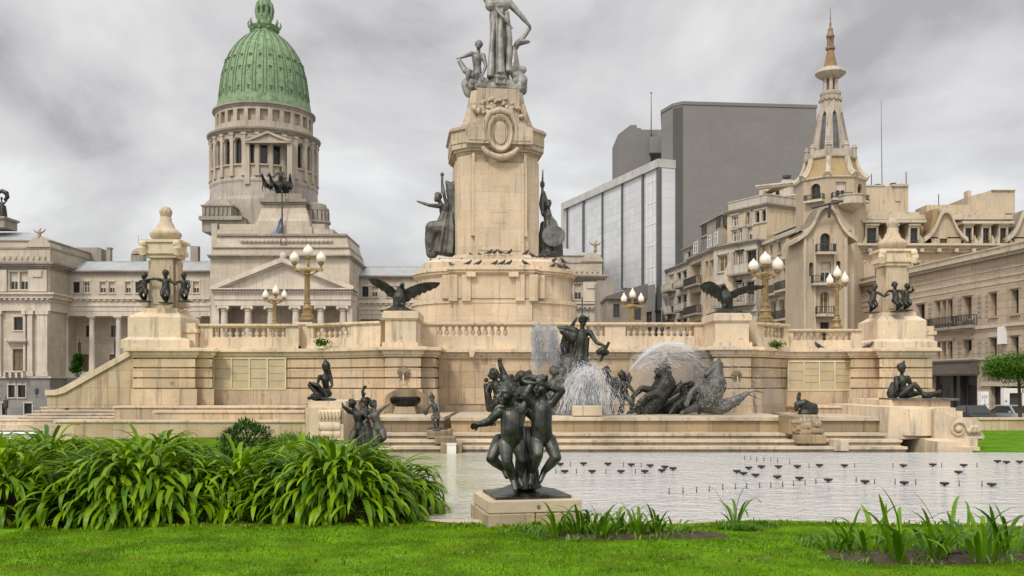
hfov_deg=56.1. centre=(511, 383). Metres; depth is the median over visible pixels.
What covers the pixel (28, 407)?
window
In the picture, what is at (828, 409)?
stone ledge
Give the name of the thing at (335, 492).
strappy plant
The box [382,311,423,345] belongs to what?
statue plinth
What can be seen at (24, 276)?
window
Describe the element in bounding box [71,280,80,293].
window
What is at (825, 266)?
window
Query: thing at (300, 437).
strappy plant
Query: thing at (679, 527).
lily plant
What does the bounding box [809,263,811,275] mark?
window
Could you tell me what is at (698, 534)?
bed soil
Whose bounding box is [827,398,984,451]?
scroll pedestal
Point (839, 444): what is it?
stone block
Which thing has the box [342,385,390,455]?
dancer statue
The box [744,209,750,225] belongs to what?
window
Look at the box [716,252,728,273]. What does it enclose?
window
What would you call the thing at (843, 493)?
pool water
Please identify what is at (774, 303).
window
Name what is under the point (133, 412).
stone ledge
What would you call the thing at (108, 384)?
stair parapet
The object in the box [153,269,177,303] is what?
dancing statue
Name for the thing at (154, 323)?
urn pillar
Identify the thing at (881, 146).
antenna mast
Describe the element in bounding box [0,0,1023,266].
sky
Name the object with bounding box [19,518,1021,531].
lawn edge tufts
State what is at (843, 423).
basin wall
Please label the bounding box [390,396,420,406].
bronze bowl
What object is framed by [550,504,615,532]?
lily plant
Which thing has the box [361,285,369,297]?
window
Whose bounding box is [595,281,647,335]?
house
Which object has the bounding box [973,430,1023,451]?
lawn
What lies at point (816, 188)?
window
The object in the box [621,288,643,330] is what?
lamp post
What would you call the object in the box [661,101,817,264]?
slab tower
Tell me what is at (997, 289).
window
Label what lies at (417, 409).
bowl pedestal
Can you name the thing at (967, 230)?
window
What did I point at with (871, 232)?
window
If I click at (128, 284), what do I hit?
window
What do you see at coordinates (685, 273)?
window
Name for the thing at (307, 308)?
lamp post
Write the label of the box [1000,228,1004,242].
window
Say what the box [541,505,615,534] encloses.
lily plant
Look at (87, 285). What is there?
window
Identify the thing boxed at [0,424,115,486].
strappy plant
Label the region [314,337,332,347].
wall weed
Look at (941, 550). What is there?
lily plant
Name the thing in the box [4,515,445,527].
bed soil
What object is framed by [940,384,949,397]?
window
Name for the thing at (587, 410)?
stone block
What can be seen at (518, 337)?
balustrade
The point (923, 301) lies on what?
window
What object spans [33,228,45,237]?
eagle ornament
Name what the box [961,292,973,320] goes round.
window
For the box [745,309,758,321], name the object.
window
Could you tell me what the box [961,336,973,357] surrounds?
window
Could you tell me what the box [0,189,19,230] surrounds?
victory statue
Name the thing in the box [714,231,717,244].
window
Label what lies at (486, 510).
stone plinth
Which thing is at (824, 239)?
window
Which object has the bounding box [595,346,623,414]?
attendant statue
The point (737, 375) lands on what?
wall mask
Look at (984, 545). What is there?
lily plant
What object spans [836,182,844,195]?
window
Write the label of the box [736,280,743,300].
window
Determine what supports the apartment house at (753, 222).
on the ground
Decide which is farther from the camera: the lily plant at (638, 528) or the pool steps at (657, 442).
the pool steps at (657, 442)
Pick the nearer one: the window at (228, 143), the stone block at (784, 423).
the stone block at (784, 423)
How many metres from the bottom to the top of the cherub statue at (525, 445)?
1.755 m
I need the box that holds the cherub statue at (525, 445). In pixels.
[470,374,570,499]
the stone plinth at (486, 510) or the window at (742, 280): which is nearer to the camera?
the stone plinth at (486, 510)
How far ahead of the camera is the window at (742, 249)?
110.50 m
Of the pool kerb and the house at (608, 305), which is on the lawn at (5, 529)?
the pool kerb
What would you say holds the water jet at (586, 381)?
on the basin wall at (690, 422)
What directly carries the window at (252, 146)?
in the parliament building at (58, 300)
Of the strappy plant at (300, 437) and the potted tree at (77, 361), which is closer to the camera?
the strappy plant at (300, 437)
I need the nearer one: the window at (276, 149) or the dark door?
the dark door
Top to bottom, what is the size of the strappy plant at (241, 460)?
1.584 m
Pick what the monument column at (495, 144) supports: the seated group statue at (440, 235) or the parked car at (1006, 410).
the seated group statue at (440, 235)
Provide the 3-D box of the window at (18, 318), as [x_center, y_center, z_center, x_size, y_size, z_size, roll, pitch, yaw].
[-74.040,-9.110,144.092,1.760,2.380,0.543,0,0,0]
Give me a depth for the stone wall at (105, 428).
33.00 m
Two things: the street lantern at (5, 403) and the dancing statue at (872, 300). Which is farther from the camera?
the street lantern at (5, 403)
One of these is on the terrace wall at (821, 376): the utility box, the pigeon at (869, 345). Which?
the pigeon at (869, 345)
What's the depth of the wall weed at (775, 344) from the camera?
34.94 m
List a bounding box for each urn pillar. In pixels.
[120,206,200,348]
[858,218,936,347]
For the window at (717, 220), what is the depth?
117.74 m
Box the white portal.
[1001,388,1023,404]
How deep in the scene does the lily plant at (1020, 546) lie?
10.73 m
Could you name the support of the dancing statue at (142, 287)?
attached to the urn pillar at (154, 323)
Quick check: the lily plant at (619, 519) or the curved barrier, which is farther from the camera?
the curved barrier
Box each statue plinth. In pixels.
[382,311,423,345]
[701,313,751,346]
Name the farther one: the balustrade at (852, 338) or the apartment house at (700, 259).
the apartment house at (700, 259)
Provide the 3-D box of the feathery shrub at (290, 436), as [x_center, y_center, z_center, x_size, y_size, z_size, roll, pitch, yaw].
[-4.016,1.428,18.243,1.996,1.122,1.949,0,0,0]
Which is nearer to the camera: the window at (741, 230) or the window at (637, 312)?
the window at (741, 230)
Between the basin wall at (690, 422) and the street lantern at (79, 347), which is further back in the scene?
the street lantern at (79, 347)
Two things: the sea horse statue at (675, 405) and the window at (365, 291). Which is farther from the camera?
the window at (365, 291)
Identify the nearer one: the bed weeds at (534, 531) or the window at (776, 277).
the bed weeds at (534, 531)
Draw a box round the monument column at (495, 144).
[411,88,577,335]
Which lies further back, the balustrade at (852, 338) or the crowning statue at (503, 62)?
the crowning statue at (503, 62)
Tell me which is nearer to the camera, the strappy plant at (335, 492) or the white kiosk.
the strappy plant at (335, 492)
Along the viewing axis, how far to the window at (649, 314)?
152.11 m
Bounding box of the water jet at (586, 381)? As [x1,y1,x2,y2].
[553,359,627,416]
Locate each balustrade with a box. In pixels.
[199,324,300,348]
[306,321,384,348]
[421,322,703,348]
[749,322,789,348]
[788,329,861,348]
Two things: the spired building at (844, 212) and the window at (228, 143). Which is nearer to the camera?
the spired building at (844, 212)
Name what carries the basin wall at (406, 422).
on the pool steps at (657, 442)
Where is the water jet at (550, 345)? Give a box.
[527,325,564,373]
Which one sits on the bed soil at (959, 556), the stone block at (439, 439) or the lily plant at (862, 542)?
the lily plant at (862, 542)
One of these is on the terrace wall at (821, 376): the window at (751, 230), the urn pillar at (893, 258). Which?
the urn pillar at (893, 258)
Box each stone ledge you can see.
[113,405,307,419]
[784,405,841,413]
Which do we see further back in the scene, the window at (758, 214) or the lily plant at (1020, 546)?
the window at (758, 214)
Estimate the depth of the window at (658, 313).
149.28 m
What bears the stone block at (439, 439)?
on the pool steps at (657, 442)
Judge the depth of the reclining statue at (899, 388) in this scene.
31.32 m
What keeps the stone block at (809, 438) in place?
on the pool steps at (657, 442)
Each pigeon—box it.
[815,342,823,348]
[862,341,873,347]
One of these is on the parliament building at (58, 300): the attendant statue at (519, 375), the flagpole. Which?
the flagpole
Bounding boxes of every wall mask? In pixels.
[397,367,409,383]
[731,371,741,383]
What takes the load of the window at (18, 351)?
in the parliament building at (58, 300)
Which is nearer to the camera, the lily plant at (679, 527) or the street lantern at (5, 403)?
the lily plant at (679, 527)
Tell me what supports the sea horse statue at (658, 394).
on the basin wall at (690, 422)
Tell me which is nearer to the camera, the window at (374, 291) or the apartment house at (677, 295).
the apartment house at (677, 295)
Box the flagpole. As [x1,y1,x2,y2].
[272,190,282,233]
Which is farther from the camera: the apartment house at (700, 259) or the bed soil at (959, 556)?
the apartment house at (700, 259)
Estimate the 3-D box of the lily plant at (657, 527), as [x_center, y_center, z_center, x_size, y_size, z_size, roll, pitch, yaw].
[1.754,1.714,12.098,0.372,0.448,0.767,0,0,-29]
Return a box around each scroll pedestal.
[306,399,362,446]
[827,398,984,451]
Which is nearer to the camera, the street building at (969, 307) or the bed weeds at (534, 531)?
the bed weeds at (534, 531)
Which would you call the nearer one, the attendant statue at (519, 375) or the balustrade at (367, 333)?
the attendant statue at (519, 375)
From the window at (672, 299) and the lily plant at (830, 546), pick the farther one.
the window at (672, 299)
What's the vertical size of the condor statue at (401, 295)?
1.290 m
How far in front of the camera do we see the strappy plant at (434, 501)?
14.89 m
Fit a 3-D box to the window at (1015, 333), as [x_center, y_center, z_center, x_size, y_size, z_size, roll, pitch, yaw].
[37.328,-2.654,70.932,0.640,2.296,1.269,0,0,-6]
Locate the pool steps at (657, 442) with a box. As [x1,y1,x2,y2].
[378,432,907,451]
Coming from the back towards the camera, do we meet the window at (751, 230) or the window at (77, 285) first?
the window at (77, 285)
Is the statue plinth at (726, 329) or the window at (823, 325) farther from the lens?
the window at (823, 325)
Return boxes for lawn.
[0,438,1023,575]
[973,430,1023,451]
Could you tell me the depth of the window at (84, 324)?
153.08 m
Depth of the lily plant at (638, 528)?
11.99 m
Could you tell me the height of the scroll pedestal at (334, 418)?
1.748 m
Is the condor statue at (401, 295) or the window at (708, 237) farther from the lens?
the window at (708, 237)
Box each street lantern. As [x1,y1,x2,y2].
[3,396,8,414]
[78,339,80,352]
[114,334,115,357]
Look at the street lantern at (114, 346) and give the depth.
119.94 m
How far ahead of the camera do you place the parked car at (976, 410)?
61.20 m
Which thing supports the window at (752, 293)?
in the apartment house at (753, 222)
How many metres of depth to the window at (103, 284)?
150.30 m
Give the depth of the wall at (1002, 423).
41.00 m
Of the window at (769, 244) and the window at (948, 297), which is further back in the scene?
the window at (769, 244)
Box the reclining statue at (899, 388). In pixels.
[879,360,959,399]
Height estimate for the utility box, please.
0.308 m
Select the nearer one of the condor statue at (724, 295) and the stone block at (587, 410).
the stone block at (587, 410)
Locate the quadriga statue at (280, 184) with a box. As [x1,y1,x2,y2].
[260,167,292,192]
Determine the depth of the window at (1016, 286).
71.28 m
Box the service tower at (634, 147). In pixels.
[612,125,660,179]
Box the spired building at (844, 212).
[760,8,1023,339]
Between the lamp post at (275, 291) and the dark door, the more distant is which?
the dark door
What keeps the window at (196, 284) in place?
in the parliament building at (58, 300)
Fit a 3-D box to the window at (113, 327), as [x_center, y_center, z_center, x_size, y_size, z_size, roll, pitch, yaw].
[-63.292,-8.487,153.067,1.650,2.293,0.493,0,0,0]
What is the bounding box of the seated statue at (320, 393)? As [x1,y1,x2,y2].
[307,358,336,400]
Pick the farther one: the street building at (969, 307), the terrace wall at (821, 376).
the street building at (969, 307)
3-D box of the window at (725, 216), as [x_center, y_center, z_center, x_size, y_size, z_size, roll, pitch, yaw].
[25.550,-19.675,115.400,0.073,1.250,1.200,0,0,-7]
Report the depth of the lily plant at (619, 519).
12.19 m
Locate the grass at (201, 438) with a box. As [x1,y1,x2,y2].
[7,437,417,519]
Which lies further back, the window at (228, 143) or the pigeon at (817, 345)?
the window at (228, 143)
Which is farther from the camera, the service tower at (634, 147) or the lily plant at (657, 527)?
the service tower at (634, 147)
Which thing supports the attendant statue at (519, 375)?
on the basin wall at (690, 422)
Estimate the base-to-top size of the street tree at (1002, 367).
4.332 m
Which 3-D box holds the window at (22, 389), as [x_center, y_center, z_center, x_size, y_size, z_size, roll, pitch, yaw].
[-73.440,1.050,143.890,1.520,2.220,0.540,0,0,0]
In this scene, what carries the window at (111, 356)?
in the parliament building at (58, 300)
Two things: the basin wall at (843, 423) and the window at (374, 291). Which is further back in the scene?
the window at (374, 291)
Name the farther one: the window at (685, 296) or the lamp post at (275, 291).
the window at (685, 296)
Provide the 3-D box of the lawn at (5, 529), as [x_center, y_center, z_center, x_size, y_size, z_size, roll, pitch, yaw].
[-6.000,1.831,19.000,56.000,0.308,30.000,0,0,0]
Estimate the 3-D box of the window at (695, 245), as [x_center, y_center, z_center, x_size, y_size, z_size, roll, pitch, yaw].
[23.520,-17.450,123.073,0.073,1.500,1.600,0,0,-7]
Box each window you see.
[7,384,15,397]
[8,270,18,290]
[11,347,22,370]
[12,315,22,330]
[16,384,26,397]
[18,270,27,290]
[23,402,32,414]
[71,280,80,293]
[82,280,90,293]
[82,353,88,371]
[84,324,88,337]
[98,280,106,293]
[107,280,115,293]
[108,353,115,360]
[109,324,115,337]
[124,280,131,293]
[134,280,140,293]
[191,280,199,293]
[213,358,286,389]
[227,141,229,163]
[237,139,241,163]
[251,145,253,162]
[260,145,267,163]
[274,146,279,164]
[298,144,299,167]
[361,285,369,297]
[370,285,378,297]
[573,282,582,299]
[613,304,619,316]
[634,303,640,319]
[647,312,651,330]
[656,310,662,329]
[668,272,674,287]
[668,295,674,311]
[681,268,686,277]
[681,292,686,307]
[693,241,697,254]
[702,225,705,235]
[707,235,710,247]
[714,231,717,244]
[716,218,719,228]
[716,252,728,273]
[723,215,726,225]
[730,212,739,227]
[730,228,738,242]
[732,249,743,264]
[734,249,744,264]
[735,280,744,299]
[736,225,743,241]
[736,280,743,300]
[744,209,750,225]
[745,247,758,271]
[745,278,755,303]
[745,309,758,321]
[746,224,753,239]
[753,208,759,224]
[760,206,766,222]
[768,242,773,257]
[769,298,776,318]
[771,271,777,284]
[776,239,781,254]
[778,296,784,309]
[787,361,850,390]
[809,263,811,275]
[812,184,819,198]
[820,234,828,249]
[820,292,827,311]
[820,322,827,339]
[821,262,829,280]
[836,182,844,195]
[867,228,875,242]
[910,228,916,242]
[915,300,926,318]
[933,295,953,324]
[934,338,953,358]
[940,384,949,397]
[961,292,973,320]
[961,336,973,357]
[965,228,970,242]
[967,384,976,404]
[983,228,987,242]
[987,288,998,318]
[987,334,998,363]
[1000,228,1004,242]
[1008,285,1020,315]
[1008,332,1020,355]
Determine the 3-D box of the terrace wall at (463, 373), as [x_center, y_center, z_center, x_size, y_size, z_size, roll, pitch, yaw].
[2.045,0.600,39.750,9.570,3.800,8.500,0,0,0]
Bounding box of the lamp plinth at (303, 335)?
[295,322,314,348]
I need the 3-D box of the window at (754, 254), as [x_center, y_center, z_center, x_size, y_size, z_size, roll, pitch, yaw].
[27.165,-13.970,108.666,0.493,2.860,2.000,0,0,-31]
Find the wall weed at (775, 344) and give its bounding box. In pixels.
[768,339,786,348]
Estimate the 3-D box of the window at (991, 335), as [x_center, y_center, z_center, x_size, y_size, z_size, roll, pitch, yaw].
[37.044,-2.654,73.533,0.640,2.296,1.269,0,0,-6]
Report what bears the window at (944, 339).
in the street building at (969, 307)
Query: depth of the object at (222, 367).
35.95 m
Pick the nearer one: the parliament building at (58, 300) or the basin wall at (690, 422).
the basin wall at (690, 422)
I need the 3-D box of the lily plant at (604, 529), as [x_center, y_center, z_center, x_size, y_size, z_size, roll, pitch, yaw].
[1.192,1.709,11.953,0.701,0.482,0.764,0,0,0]
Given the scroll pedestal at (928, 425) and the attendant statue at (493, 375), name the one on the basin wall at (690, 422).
the attendant statue at (493, 375)
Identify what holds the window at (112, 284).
in the parliament building at (58, 300)
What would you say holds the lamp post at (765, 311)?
on the lamp plinth
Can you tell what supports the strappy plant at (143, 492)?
on the bed soil at (61, 524)
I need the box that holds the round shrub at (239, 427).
[215,416,274,467]
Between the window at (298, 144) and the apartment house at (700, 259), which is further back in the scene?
the window at (298, 144)
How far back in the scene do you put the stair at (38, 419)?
37.50 m
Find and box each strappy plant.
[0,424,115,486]
[0,432,102,528]
[8,422,243,531]
[85,429,222,488]
[171,432,300,523]
[220,432,429,526]
[249,432,364,478]
[346,448,453,517]
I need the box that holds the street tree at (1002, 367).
[970,345,1023,416]
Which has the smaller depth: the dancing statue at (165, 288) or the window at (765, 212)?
the dancing statue at (165, 288)
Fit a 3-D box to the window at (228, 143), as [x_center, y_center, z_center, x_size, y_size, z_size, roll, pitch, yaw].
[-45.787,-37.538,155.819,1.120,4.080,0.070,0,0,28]
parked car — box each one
[956,405,997,416]
[990,405,1023,416]
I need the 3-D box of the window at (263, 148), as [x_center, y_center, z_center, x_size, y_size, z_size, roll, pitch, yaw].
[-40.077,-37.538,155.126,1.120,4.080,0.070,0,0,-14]
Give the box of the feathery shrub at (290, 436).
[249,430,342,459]
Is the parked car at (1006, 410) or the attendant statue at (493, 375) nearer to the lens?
the attendant statue at (493, 375)
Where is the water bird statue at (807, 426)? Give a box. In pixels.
[791,392,824,433]
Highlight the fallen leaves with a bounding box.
[3,521,1021,575]
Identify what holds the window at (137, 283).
in the parliament building at (58, 300)
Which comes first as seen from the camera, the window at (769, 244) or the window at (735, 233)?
the window at (769, 244)
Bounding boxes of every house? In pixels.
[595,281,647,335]
[661,244,692,335]
[683,212,726,335]
[709,185,795,321]
[755,174,795,196]
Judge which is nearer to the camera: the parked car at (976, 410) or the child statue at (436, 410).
the child statue at (436, 410)
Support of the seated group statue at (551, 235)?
on the monument column at (495, 144)
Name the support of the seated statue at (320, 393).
on the scroll pedestal at (334, 418)
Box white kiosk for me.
[978,391,988,408]
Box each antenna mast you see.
[650,92,651,132]
[881,119,882,184]
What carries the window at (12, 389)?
in the parliament building at (58, 300)
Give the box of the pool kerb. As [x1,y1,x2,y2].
[421,519,1022,526]
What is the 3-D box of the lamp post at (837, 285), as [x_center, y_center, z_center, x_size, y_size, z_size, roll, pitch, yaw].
[12.611,-3.337,37.200,0.882,2.541,0.408,0,0,0]
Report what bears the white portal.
on the ground
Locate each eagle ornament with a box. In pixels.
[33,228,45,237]
[589,240,600,252]
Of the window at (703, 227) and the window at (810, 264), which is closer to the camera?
the window at (810, 264)
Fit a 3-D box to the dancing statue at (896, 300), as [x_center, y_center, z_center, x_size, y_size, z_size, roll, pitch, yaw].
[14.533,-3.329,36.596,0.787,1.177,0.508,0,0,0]
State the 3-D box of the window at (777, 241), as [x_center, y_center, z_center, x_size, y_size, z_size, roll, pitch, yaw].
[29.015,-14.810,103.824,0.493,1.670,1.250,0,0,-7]
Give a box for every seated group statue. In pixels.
[417,172,454,258]
[539,170,564,257]
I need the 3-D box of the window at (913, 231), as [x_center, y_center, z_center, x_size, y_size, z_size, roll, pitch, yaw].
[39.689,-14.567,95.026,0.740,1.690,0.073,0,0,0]
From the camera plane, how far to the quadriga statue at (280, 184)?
150.06 m
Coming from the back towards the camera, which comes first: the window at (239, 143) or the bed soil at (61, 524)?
the window at (239, 143)
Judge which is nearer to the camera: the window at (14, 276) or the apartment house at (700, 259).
the apartment house at (700, 259)
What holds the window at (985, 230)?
in the spired building at (844, 212)
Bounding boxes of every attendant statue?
[483,358,518,412]
[512,370,536,399]
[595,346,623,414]
[617,369,636,412]
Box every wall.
[53,420,305,439]
[124,346,443,426]
[380,412,454,431]
[439,349,693,427]
[450,412,777,431]
[689,346,941,414]
[774,412,879,431]
[963,417,1023,429]
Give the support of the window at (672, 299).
in the apartment house at (677, 295)
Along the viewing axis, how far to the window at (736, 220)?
113.32 m
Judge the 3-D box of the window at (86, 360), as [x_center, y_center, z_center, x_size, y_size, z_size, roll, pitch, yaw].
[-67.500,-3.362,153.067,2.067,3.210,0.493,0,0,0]
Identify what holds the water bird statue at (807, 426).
on the stone block at (809, 438)
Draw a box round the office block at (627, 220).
[561,159,675,335]
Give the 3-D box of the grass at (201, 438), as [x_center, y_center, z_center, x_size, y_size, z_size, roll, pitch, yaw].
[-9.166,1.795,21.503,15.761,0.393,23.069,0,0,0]
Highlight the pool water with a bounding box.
[387,452,1023,522]
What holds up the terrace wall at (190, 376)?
on the ground
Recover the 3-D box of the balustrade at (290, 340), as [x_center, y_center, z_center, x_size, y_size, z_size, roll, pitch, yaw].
[-9.919,-1.795,36.400,3.741,0.950,0.540,0,0,0]
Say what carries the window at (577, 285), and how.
in the parliament building at (58, 300)
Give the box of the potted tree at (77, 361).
[68,353,85,376]
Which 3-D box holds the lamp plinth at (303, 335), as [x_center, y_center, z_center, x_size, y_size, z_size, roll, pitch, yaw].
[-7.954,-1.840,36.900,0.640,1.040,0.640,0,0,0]
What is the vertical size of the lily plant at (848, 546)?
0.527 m
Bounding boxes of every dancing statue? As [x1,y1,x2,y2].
[136,272,154,302]
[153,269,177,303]
[173,272,192,302]
[863,283,889,313]
[884,281,905,312]
[900,283,914,311]
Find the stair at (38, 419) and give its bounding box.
[0,407,114,438]
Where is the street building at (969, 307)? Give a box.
[859,240,1023,409]
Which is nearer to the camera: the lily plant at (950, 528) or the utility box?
the lily plant at (950, 528)
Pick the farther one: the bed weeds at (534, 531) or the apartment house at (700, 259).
the apartment house at (700, 259)
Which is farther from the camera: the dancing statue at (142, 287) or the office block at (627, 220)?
the office block at (627, 220)
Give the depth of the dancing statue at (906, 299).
36.89 m
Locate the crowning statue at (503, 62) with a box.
[456,0,531,97]
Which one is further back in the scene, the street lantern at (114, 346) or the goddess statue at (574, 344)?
the street lantern at (114, 346)
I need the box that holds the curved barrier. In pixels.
[0,431,40,438]
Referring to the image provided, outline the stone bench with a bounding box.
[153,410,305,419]
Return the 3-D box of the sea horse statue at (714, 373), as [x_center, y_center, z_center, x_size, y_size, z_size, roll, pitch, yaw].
[7.134,0.083,32.463,3.004,2.045,0.811,0,0,-11]
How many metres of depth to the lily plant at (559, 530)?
11.97 m
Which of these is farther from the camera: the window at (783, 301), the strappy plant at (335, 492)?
the window at (783, 301)
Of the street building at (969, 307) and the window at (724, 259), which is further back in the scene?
the window at (724, 259)
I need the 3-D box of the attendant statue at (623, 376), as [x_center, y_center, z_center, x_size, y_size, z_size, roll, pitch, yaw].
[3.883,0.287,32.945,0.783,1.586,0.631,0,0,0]
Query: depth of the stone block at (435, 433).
28.90 m
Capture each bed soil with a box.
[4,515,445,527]
[532,530,676,540]
[653,531,726,538]
[827,547,1023,564]
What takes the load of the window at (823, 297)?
in the spired building at (844, 212)
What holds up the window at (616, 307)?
in the house at (608, 305)
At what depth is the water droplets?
31.50 m
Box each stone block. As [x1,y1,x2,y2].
[427,428,452,437]
[435,436,455,443]
[441,442,462,452]
[572,405,602,415]
[778,414,817,434]
[792,434,825,443]
[829,438,848,450]
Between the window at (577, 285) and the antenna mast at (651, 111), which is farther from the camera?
the antenna mast at (651, 111)
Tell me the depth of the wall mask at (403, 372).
33.67 m
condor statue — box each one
[369,279,439,311]
[700,281,764,314]
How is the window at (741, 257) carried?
in the apartment house at (753, 222)
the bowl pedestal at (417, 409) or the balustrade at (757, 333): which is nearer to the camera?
the bowl pedestal at (417, 409)
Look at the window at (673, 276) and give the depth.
147.86 m
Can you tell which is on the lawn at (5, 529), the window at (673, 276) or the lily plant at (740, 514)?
the lily plant at (740, 514)
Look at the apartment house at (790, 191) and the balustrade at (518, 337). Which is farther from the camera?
the apartment house at (790, 191)
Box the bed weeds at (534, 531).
[496,518,1023,567]
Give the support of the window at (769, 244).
in the spired building at (844, 212)
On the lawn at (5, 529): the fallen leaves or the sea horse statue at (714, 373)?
the fallen leaves
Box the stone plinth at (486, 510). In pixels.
[471,490,584,526]
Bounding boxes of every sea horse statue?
[626,357,675,414]
[656,380,700,414]
[679,357,763,414]
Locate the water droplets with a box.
[566,370,778,413]
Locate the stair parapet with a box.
[45,352,135,407]
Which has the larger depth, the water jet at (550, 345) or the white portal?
the white portal
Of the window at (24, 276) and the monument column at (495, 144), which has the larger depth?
the window at (24, 276)
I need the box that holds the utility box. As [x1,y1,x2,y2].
[446,443,456,453]
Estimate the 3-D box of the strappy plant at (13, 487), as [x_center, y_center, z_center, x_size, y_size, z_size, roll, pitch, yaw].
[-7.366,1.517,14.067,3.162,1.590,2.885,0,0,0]
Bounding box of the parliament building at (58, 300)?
[0,0,607,414]
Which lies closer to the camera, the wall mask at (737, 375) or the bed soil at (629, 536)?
the bed soil at (629, 536)
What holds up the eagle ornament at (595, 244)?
on the parliament building at (58, 300)
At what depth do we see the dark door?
68.29 m
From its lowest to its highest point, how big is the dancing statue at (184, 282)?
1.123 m
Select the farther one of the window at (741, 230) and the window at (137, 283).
the window at (137, 283)
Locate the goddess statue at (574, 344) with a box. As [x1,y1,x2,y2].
[546,297,609,414]
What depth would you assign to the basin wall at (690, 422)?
30.00 m
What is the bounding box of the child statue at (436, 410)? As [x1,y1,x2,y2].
[423,392,446,429]
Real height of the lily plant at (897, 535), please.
0.869 m
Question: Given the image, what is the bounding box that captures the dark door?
[1010,393,1017,404]
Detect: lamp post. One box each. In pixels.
[262,284,286,330]
[290,244,325,319]
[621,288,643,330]
[748,251,783,322]
[826,265,848,328]
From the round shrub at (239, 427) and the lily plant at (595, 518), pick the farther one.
the round shrub at (239, 427)
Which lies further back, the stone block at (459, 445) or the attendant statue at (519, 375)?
the attendant statue at (519, 375)
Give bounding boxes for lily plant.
[528,500,590,538]
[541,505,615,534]
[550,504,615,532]
[580,505,627,536]
[591,504,656,533]
[613,501,669,534]
[633,503,672,532]
[663,515,696,532]
[705,482,760,524]
[812,531,859,553]
[817,508,889,550]
[831,504,914,551]
[855,488,975,564]
[884,507,980,560]
[912,493,969,550]
[934,507,1023,563]
[952,503,1023,553]
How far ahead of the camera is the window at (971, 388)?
77.13 m
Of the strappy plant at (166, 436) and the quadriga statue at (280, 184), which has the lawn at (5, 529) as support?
the strappy plant at (166, 436)
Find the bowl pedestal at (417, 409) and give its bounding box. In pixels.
[384,389,428,413]

